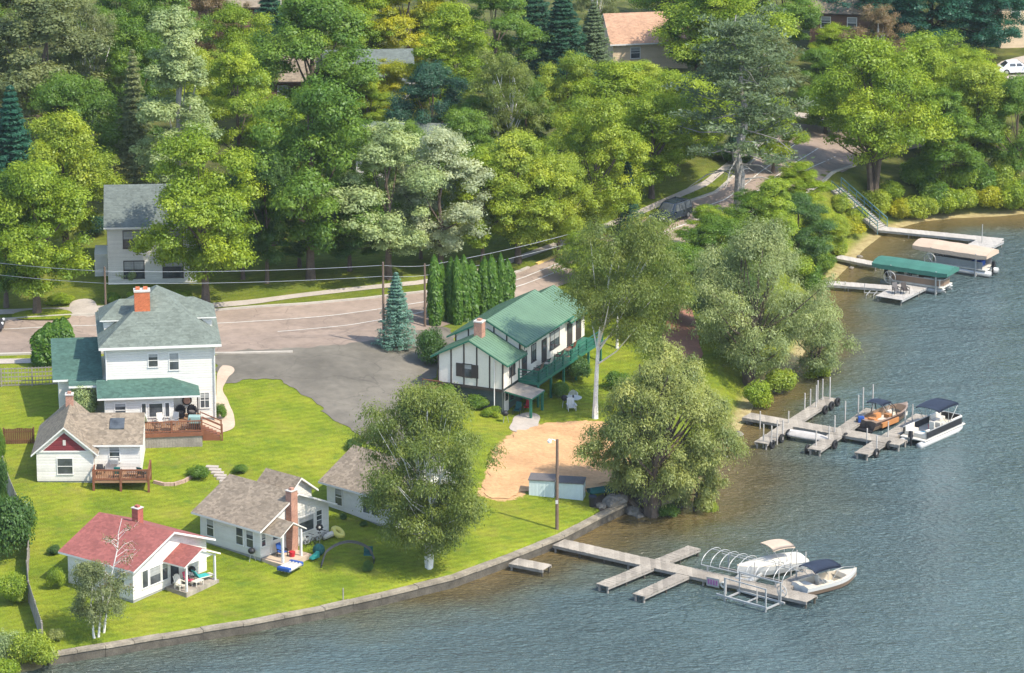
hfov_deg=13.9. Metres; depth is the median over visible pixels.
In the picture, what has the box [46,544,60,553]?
shrub
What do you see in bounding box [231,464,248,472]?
shrub
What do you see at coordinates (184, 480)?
retaining wall
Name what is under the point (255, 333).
street
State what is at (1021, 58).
parking pad
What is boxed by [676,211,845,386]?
willow tree
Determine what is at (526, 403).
entry chair
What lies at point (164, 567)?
window
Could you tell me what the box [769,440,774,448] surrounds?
tyre
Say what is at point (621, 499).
boulder
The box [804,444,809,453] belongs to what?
tyre
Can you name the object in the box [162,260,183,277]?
window
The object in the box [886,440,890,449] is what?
tyre
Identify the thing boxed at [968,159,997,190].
shrub
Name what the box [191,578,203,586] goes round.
coffee table
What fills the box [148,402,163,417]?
window
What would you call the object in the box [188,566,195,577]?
kettle grill
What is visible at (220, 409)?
shrub
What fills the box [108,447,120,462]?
window
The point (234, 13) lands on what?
tree
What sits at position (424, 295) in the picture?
utility pole
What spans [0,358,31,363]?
pavement
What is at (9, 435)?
board fence
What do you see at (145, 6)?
tree
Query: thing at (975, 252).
lift
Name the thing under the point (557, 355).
balcony chair
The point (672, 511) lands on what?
shrub
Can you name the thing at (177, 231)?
window
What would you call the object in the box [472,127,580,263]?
tree
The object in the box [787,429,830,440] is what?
rowboat
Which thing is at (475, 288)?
arborvitae
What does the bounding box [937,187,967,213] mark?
shrub
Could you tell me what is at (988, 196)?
shrub
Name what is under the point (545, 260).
kerb
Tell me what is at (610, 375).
shrub
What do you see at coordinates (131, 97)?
spruce tree
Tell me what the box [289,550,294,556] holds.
bucket
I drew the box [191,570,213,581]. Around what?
lounge chair
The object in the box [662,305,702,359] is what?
dirt path
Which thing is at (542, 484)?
storage locker
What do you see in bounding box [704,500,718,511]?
shrub
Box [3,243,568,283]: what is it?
power line
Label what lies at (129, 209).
house
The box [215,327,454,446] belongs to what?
parking area
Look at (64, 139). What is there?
tree
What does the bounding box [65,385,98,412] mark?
shrub
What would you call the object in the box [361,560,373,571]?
shrub
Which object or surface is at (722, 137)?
tree
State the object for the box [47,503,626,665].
sea wall
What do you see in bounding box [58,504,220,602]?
cabin
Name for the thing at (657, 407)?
willow tree
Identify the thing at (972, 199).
shrub
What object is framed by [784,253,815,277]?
shrub
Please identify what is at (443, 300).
arborvitae
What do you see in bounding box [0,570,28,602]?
shrub
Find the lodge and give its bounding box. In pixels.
[422,285,602,417]
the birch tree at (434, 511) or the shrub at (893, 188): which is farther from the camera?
the shrub at (893, 188)
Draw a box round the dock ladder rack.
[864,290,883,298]
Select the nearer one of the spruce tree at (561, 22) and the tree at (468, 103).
the tree at (468, 103)
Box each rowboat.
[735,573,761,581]
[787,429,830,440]
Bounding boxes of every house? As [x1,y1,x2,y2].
[51,285,222,447]
[94,184,196,284]
[198,0,281,37]
[261,56,321,99]
[321,48,414,99]
[356,121,464,179]
[600,11,690,67]
[808,0,891,51]
[987,8,1023,47]
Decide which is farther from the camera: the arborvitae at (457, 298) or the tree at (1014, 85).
the tree at (1014, 85)
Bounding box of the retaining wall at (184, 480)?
[153,475,192,485]
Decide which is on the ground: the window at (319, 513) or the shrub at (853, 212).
the shrub at (853, 212)
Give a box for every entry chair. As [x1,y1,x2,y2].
[512,401,521,414]
[523,399,532,411]
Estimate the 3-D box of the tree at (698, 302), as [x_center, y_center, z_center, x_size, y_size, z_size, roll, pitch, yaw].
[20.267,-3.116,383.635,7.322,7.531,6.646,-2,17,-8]
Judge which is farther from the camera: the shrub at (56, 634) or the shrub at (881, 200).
the shrub at (881, 200)
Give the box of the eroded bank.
[595,491,643,510]
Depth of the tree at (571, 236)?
392.65 m
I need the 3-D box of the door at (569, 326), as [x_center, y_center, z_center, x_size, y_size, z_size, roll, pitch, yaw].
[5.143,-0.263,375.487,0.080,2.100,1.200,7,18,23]
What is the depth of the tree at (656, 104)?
415.53 m
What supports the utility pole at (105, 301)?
on the ground
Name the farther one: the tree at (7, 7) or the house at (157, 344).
the tree at (7, 7)
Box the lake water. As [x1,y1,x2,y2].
[18,214,1023,672]
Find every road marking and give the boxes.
[10,144,794,328]
[278,148,817,331]
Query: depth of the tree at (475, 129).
409.81 m
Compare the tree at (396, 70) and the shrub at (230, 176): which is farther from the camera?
the tree at (396, 70)
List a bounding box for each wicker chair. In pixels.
[175,405,185,417]
[187,404,196,414]
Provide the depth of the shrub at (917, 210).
433.76 m
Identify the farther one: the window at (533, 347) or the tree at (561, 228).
the tree at (561, 228)
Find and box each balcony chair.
[534,363,543,373]
[543,356,553,367]
[554,349,564,359]
[567,341,576,351]
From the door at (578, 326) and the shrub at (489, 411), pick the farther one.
the door at (578, 326)
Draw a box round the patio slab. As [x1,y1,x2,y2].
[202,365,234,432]
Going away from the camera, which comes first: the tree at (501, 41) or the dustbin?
the dustbin
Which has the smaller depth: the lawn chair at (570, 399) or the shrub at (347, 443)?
the shrub at (347, 443)
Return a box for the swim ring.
[331,526,344,537]
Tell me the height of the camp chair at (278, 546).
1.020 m
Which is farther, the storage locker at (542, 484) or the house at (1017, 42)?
the house at (1017, 42)
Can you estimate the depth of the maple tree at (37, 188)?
378.17 m
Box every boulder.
[596,502,605,508]
[602,494,627,504]
[604,497,618,507]
[626,505,640,515]
[635,513,643,517]
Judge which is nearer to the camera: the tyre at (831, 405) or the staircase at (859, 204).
the tyre at (831, 405)
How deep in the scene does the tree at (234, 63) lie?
413.04 m
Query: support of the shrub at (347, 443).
on the ground
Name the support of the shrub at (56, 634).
on the ground
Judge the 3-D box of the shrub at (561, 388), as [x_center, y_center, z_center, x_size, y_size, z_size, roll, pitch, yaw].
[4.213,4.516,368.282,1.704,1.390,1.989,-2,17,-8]
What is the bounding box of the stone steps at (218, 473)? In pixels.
[206,465,226,482]
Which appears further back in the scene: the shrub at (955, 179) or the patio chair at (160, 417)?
the shrub at (955, 179)
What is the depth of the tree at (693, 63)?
461.29 m
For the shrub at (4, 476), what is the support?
on the ground
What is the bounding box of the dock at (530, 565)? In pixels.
[509,558,551,576]
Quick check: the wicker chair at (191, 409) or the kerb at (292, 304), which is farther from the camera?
the kerb at (292, 304)
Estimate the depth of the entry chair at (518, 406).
364.12 m
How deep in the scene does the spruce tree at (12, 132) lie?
405.44 m
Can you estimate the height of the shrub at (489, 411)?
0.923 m
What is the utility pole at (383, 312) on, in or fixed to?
on the ground
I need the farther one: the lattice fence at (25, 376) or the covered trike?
the lattice fence at (25, 376)
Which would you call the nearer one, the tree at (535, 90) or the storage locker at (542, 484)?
the storage locker at (542, 484)
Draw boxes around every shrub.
[0,428,5,457]
[0,456,8,507]
[0,492,37,556]
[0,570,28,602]
[0,628,24,662]
[0,657,21,672]
[5,629,59,665]
[43,292,73,304]
[45,567,66,586]
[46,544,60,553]
[47,628,65,640]
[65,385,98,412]
[78,215,103,233]
[102,292,122,302]
[126,270,135,280]
[127,291,133,296]
[145,76,163,92]
[145,125,167,146]
[175,290,192,296]
[185,464,209,478]
[199,173,232,184]
[216,403,226,417]
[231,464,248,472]
[340,513,347,519]
[345,438,361,447]
[359,520,367,526]
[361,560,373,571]
[415,326,447,364]
[435,383,457,395]
[465,393,489,408]
[481,405,500,416]
[533,389,547,400]
[551,381,569,395]
[565,355,591,377]
[602,370,630,386]
[658,504,680,516]
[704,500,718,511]
[715,143,752,161]
[724,135,745,144]
[742,378,773,408]
[743,260,764,279]
[764,368,798,392]
[782,292,812,316]
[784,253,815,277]
[800,244,830,261]
[800,265,829,290]
[803,362,830,378]
[810,254,836,272]
[818,230,840,246]
[831,192,854,211]
[831,241,847,254]
[839,215,866,235]
[846,206,868,219]
[863,189,892,212]
[879,180,904,198]
[887,197,911,218]
[899,195,931,218]
[914,173,949,204]
[917,194,938,214]
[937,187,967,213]
[938,162,977,188]
[954,186,978,208]
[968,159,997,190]
[976,185,1005,208]
[990,156,1019,190]
[998,179,1023,209]
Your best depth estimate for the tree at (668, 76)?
423.57 m
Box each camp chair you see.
[182,571,194,583]
[276,542,287,556]
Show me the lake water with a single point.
(928, 542)
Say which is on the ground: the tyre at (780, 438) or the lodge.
the lodge
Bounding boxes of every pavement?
[0,122,785,313]
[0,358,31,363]
[794,112,838,120]
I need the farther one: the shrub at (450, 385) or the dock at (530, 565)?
the shrub at (450, 385)
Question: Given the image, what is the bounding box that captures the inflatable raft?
[277,559,302,572]
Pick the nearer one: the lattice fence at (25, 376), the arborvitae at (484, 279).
the lattice fence at (25, 376)
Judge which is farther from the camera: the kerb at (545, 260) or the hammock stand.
the kerb at (545, 260)
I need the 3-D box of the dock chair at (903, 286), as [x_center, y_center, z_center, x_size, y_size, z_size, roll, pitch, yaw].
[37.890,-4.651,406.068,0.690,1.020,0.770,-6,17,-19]
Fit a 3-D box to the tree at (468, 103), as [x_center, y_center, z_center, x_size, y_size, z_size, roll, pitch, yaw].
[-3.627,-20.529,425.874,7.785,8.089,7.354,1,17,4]
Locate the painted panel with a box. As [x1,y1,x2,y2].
[706,577,719,587]
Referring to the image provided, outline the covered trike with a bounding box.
[312,543,324,554]
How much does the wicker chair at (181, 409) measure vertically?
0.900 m
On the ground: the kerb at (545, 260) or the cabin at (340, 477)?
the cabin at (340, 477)
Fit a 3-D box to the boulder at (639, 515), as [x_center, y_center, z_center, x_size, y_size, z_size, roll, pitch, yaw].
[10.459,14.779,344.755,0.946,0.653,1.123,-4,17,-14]
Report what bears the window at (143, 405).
in the house at (157, 344)
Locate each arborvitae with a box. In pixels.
[29,328,49,366]
[40,321,55,366]
[47,318,64,349]
[57,316,74,337]
[426,254,442,325]
[439,260,446,321]
[444,257,453,322]
[450,255,463,325]
[460,254,472,322]
[467,259,480,320]
[478,256,490,314]
[485,254,498,308]
[496,252,505,303]
[499,258,515,300]
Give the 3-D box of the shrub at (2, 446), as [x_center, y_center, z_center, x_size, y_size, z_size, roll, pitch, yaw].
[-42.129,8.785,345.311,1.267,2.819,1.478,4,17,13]
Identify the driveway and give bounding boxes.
[69,299,96,316]
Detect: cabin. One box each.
[31,391,151,492]
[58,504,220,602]
[191,468,336,566]
[318,445,454,530]
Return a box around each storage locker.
[528,473,555,497]
[559,475,585,500]
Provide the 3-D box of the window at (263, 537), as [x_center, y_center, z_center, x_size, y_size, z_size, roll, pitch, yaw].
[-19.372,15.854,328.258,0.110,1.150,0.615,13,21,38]
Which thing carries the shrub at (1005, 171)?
on the ground
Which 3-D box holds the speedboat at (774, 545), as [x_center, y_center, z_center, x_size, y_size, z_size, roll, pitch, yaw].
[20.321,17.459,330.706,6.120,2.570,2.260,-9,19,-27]
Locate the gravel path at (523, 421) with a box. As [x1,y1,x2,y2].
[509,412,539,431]
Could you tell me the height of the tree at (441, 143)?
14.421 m
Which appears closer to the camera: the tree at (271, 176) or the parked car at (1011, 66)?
the tree at (271, 176)
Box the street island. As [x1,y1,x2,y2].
[12,309,70,318]
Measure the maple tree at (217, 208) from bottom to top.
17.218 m
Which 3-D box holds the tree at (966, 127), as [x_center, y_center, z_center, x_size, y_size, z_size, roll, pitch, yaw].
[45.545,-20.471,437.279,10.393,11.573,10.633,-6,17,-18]
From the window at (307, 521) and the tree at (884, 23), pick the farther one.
the tree at (884, 23)
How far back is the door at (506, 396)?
364.27 m
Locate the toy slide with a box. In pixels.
[309,551,319,559]
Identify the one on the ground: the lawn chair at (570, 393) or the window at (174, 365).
the lawn chair at (570, 393)
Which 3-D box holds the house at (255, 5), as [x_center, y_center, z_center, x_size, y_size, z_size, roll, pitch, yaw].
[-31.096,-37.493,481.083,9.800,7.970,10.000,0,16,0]
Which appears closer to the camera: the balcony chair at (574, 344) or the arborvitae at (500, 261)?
the balcony chair at (574, 344)
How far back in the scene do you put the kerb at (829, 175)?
433.53 m
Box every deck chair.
[96,464,104,474]
[136,467,145,477]
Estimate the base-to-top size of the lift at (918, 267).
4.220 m
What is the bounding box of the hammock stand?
[321,540,374,567]
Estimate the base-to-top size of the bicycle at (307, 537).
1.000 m
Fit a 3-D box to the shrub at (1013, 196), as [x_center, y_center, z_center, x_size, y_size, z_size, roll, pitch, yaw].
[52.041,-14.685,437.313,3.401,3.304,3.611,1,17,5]
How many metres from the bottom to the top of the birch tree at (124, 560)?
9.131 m
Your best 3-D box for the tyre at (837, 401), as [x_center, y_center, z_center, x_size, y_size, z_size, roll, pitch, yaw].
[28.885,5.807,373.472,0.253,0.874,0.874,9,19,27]
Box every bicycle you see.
[302,533,315,547]
[314,530,326,543]
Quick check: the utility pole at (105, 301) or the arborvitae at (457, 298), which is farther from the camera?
the arborvitae at (457, 298)
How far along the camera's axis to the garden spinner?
330.95 m
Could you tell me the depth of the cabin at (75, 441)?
342.82 m
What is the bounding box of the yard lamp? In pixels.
[547,439,558,529]
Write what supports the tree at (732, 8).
on the ground
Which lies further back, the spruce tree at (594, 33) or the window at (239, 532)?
the spruce tree at (594, 33)
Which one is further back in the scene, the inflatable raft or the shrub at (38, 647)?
the inflatable raft
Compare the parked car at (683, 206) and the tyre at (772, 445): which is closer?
the tyre at (772, 445)
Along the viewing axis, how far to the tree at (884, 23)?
466.05 m
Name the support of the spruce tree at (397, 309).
on the ground
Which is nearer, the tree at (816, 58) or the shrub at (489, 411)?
the shrub at (489, 411)
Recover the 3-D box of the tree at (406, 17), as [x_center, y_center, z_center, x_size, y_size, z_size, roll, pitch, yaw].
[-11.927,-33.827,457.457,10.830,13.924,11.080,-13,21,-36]
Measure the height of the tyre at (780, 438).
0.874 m
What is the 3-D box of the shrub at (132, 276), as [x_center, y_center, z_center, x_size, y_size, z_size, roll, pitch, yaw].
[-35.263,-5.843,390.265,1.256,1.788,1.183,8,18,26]
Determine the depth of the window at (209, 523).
331.35 m
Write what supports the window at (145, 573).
in the cabin at (164, 553)
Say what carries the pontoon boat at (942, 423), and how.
on the lake water
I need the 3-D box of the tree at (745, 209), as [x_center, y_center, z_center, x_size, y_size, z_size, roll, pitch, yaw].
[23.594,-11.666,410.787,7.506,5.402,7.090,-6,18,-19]
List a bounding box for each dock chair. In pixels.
[892,282,900,294]
[901,282,909,294]
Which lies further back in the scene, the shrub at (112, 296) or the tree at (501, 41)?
the tree at (501, 41)
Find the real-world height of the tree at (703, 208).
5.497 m
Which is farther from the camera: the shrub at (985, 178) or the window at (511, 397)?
the shrub at (985, 178)
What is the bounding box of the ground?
[0,0,1023,671]
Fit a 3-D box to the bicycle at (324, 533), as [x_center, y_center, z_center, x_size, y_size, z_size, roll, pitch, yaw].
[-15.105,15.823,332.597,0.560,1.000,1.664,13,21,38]
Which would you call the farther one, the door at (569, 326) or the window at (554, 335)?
the door at (569, 326)
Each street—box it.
[0,137,835,352]
[790,123,936,171]
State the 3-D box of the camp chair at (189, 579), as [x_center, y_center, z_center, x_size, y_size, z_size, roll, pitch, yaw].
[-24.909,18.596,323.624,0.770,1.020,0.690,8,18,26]
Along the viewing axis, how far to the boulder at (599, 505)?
343.46 m
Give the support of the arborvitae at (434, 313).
on the ground
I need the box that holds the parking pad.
[998,56,1023,78]
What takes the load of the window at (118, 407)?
in the house at (157, 344)
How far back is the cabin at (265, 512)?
330.43 m
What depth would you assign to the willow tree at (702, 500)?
345.17 m
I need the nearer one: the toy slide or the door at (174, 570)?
the door at (174, 570)
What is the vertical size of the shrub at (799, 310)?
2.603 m
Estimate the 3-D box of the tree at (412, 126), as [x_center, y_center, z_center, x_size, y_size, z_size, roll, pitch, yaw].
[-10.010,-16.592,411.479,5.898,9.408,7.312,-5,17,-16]
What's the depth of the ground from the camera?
351.01 m
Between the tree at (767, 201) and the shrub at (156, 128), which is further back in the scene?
the shrub at (156, 128)
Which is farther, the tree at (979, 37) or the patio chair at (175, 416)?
the tree at (979, 37)
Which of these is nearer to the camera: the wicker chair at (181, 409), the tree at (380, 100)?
the wicker chair at (181, 409)
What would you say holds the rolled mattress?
on the ground
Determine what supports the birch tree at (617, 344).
on the ground
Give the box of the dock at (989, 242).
[878,224,1003,248]
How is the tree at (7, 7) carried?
on the ground
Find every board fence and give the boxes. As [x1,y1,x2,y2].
[2,456,42,634]
[3,427,34,443]
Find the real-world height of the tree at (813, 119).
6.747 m
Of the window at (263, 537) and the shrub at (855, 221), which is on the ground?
the shrub at (855, 221)
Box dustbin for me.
[588,494,596,507]
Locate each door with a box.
[170,565,178,583]
[271,536,279,552]
[504,391,508,410]
[522,350,526,374]
[541,337,546,362]
[567,323,572,344]
[576,319,580,339]
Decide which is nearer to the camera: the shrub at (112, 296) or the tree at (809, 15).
the shrub at (112, 296)
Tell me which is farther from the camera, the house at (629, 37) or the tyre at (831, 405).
the house at (629, 37)
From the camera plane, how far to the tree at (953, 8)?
478.30 m
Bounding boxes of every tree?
[0,0,24,19]
[0,0,44,49]
[0,0,116,128]
[0,3,20,20]
[0,85,33,224]
[0,106,127,259]
[0,157,98,313]
[0,168,43,307]
[23,68,137,172]
[55,0,127,144]
[61,5,144,104]
[67,558,134,638]
[73,0,152,58]
[97,15,158,143]
[98,519,139,632]
[110,48,163,183]
[116,0,216,92]
[128,4,225,183]
[128,118,271,302]
[158,46,241,127]
[184,0,250,59]
[195,40,298,163]
[205,0,283,95]
[205,173,286,279]
[232,143,297,283]
[236,0,385,122]
[236,94,304,187]
[240,73,391,280]
[250,0,287,37]
[276,198,332,267]
[310,46,377,119]
[313,117,387,186]
[313,117,453,279]
[318,182,385,271]
[322,0,403,49]
[342,370,509,569]
[347,77,394,121]
[358,57,430,121]
[370,0,446,63]
[372,272,417,350]
[382,119,430,181]
[383,58,475,123]
[389,123,496,263]
[392,188,451,258]
[404,0,489,73]
[406,1,493,121]
[429,144,525,262]
[433,107,497,202]
[438,95,509,146]
[454,0,554,81]
[459,45,554,144]
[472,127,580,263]
[491,75,560,139]
[505,0,554,74]
[511,137,560,242]
[519,149,595,257]
[529,0,597,85]
[533,50,603,152]
[540,91,659,239]
[547,112,624,194]
[548,205,699,418]
[553,229,605,273]
[566,58,681,163]
[570,332,752,517]
[572,0,619,24]
[577,1,616,79]
[583,408,651,498]
[589,235,648,348]
[592,255,656,304]
[609,159,643,235]
[612,90,691,198]
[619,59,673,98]
[628,0,675,10]
[633,66,732,174]
[639,240,716,319]
[645,0,819,208]
[648,0,803,69]
[653,0,721,71]
[663,433,730,512]
[672,202,734,250]
[675,213,745,269]
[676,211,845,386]
[679,75,750,144]
[697,267,770,335]
[720,188,779,232]
[734,30,812,105]
[739,176,800,278]
[743,0,824,46]
[744,94,812,173]
[761,159,838,203]
[765,191,839,257]
[783,294,863,377]
[790,73,854,133]
[793,44,851,94]
[794,203,852,250]
[804,31,960,192]
[805,21,858,70]
[811,0,934,38]
[838,3,915,68]
[857,54,937,128]
[875,0,1000,44]
[876,27,982,151]
[904,84,989,179]
[922,0,1023,57]
[935,57,1016,158]
[940,42,1001,87]
[975,72,1023,176]
[981,71,1014,116]
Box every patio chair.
[156,412,165,425]
[168,411,178,425]
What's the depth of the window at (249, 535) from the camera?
328.69 m
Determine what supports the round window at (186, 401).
in the house at (157, 344)
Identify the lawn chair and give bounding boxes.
[173,574,184,590]
[566,396,576,411]
[568,390,577,394]
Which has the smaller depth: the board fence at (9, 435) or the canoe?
the canoe
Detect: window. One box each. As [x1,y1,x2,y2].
[56,458,73,474]
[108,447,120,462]
[114,403,125,412]
[114,570,124,586]
[122,230,143,248]
[123,260,144,278]
[141,403,146,416]
[141,569,148,589]
[148,353,158,367]
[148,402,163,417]
[149,563,161,586]
[161,563,168,581]
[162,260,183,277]
[164,229,182,247]
[164,402,170,417]
[168,352,179,370]
[182,397,191,404]
[200,392,209,408]
[206,518,214,537]
[235,527,243,546]
[245,530,253,547]
[261,533,266,547]
[277,86,287,97]
[298,512,314,534]
[315,508,322,526]
[334,488,342,506]
[362,496,370,514]
[462,363,471,377]
[509,365,512,377]
[509,394,515,401]
[513,363,515,375]
[531,342,536,363]
[549,327,559,350]
[630,47,640,58]
[667,46,676,57]
[820,16,830,27]
[847,17,856,28]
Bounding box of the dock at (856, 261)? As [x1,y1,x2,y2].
[835,255,875,270]
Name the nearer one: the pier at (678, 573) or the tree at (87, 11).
the pier at (678, 573)
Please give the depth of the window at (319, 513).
332.89 m
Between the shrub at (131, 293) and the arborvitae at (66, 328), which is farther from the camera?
the shrub at (131, 293)
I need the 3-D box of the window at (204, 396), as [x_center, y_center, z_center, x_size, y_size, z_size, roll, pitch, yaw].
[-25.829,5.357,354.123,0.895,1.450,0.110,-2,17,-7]
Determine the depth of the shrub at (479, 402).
363.61 m
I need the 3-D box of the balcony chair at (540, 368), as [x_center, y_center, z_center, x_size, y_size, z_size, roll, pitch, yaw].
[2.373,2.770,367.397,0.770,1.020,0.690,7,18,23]
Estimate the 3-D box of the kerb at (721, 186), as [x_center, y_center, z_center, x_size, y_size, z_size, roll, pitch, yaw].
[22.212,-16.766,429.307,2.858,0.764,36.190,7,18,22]
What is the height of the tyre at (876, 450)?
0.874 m
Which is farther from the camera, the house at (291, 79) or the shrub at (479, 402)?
the house at (291, 79)
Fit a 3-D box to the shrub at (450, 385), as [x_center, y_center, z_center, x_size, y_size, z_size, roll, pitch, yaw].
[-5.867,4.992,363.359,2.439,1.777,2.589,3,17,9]
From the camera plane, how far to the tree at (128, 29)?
428.38 m
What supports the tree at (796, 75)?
on the ground
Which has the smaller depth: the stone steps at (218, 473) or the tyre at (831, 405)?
the stone steps at (218, 473)
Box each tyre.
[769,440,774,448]
[779,434,784,442]
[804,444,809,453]
[823,405,827,414]
[829,401,833,409]
[832,440,837,448]
[835,397,839,406]
[873,448,878,457]
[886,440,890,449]
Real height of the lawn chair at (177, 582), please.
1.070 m
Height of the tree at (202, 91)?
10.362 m
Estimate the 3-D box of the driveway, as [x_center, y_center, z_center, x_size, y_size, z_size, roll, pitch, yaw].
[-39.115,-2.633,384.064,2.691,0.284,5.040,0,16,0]
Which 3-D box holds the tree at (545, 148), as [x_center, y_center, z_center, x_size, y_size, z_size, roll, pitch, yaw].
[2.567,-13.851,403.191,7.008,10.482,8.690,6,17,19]
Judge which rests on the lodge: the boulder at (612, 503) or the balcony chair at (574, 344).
the balcony chair at (574, 344)
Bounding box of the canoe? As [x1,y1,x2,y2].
[586,484,637,493]
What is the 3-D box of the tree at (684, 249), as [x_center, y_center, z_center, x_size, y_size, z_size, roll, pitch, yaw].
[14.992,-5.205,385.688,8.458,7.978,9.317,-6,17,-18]
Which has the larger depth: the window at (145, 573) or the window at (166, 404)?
the window at (166, 404)
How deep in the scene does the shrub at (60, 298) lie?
384.66 m
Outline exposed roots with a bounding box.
[619,492,643,513]
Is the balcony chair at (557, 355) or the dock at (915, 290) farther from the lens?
the dock at (915, 290)
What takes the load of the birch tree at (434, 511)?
on the ground
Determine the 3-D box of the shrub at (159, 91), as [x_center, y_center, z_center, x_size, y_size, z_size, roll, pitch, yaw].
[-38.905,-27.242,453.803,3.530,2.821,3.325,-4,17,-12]
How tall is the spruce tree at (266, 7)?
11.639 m
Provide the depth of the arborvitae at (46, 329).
367.16 m
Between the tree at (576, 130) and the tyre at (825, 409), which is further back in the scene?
the tree at (576, 130)
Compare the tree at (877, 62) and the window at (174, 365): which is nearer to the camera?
the window at (174, 365)
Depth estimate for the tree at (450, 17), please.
435.64 m
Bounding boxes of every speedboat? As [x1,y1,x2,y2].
[737,539,808,575]
[792,559,856,594]
[855,398,907,432]
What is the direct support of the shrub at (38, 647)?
on the ground
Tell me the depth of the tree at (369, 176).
409.90 m
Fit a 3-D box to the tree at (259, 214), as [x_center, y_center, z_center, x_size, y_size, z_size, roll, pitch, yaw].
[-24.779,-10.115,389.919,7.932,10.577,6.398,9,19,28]
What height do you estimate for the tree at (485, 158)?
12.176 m
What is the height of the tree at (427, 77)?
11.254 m
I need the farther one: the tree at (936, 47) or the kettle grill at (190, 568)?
the tree at (936, 47)
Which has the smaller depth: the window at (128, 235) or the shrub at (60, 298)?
the shrub at (60, 298)
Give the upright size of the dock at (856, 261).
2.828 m
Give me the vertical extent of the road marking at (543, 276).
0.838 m
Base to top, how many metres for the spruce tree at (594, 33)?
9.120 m
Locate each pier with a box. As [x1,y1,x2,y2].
[552,539,818,608]
[742,377,926,460]
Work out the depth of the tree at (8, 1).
469.63 m
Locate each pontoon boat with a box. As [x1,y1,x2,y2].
[880,269,952,293]
[900,398,964,448]
[932,253,998,277]
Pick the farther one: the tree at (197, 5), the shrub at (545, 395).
the tree at (197, 5)
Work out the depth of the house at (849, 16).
481.84 m
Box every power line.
[2,234,567,271]
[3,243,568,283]
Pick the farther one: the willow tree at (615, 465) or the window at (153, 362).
the window at (153, 362)
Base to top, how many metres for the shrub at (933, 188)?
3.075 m
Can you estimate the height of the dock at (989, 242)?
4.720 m
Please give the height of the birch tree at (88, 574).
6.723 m
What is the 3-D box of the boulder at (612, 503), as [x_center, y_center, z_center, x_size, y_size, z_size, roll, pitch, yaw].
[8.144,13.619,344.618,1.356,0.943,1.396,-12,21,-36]
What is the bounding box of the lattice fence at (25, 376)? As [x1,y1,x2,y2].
[0,366,57,386]
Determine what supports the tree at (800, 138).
on the ground
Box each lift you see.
[701,547,802,587]
[716,571,786,612]
[872,255,958,294]
[912,238,998,276]
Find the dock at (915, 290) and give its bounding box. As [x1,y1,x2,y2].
[822,281,927,304]
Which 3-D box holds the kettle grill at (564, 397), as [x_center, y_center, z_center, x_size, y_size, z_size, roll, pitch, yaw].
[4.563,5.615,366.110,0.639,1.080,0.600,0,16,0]
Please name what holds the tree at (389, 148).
on the ground
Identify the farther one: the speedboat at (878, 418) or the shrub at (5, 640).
the speedboat at (878, 418)
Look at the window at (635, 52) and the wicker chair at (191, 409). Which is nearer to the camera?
the wicker chair at (191, 409)
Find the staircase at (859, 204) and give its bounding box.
[831,177,887,234]
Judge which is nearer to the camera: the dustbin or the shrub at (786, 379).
the dustbin
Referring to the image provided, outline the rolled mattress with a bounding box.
[321,531,333,539]
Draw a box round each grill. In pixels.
[188,415,200,428]
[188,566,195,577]
[248,548,255,561]
[502,410,508,422]
[561,395,567,407]
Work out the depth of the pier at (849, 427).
365.17 m
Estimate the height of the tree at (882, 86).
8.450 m
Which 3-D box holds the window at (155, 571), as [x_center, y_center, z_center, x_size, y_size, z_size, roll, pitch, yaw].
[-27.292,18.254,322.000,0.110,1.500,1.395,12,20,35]
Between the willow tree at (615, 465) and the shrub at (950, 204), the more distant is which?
the shrub at (950, 204)
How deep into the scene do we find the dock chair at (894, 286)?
406.15 m
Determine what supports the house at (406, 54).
on the ground
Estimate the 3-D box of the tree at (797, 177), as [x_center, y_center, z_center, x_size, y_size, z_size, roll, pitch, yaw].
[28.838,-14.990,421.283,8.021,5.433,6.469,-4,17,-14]
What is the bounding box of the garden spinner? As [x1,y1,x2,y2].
[316,524,322,542]
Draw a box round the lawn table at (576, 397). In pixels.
[567,395,581,399]
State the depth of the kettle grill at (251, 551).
328.20 m
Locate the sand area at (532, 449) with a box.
[482,420,615,498]
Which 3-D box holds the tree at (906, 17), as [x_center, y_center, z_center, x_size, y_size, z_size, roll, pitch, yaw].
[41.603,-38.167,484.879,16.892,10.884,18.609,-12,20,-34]
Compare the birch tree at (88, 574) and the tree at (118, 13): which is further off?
the tree at (118, 13)
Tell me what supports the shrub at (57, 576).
on the ground
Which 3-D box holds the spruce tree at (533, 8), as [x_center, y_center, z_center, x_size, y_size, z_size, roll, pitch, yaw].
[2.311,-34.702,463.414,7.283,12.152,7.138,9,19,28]
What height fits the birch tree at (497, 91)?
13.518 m
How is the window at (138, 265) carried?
in the house at (129, 209)
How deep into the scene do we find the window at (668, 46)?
468.88 m
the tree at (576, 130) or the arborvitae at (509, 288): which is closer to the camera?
the arborvitae at (509, 288)
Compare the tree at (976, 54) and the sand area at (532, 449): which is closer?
the sand area at (532, 449)
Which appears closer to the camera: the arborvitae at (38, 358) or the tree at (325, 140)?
the arborvitae at (38, 358)
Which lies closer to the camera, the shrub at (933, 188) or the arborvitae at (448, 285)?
the arborvitae at (448, 285)
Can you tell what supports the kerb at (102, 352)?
on the street at (255, 333)
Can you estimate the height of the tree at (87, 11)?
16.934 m
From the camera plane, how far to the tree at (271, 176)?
387.01 m
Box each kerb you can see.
[0,350,292,355]
[5,266,529,319]
[535,217,645,264]
[691,156,756,201]
[807,164,855,192]
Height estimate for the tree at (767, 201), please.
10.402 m
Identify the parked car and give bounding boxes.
[0,318,4,328]
[648,196,692,222]
[996,59,1023,73]
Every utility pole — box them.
[104,267,106,304]
[382,262,384,346]
[424,263,425,326]

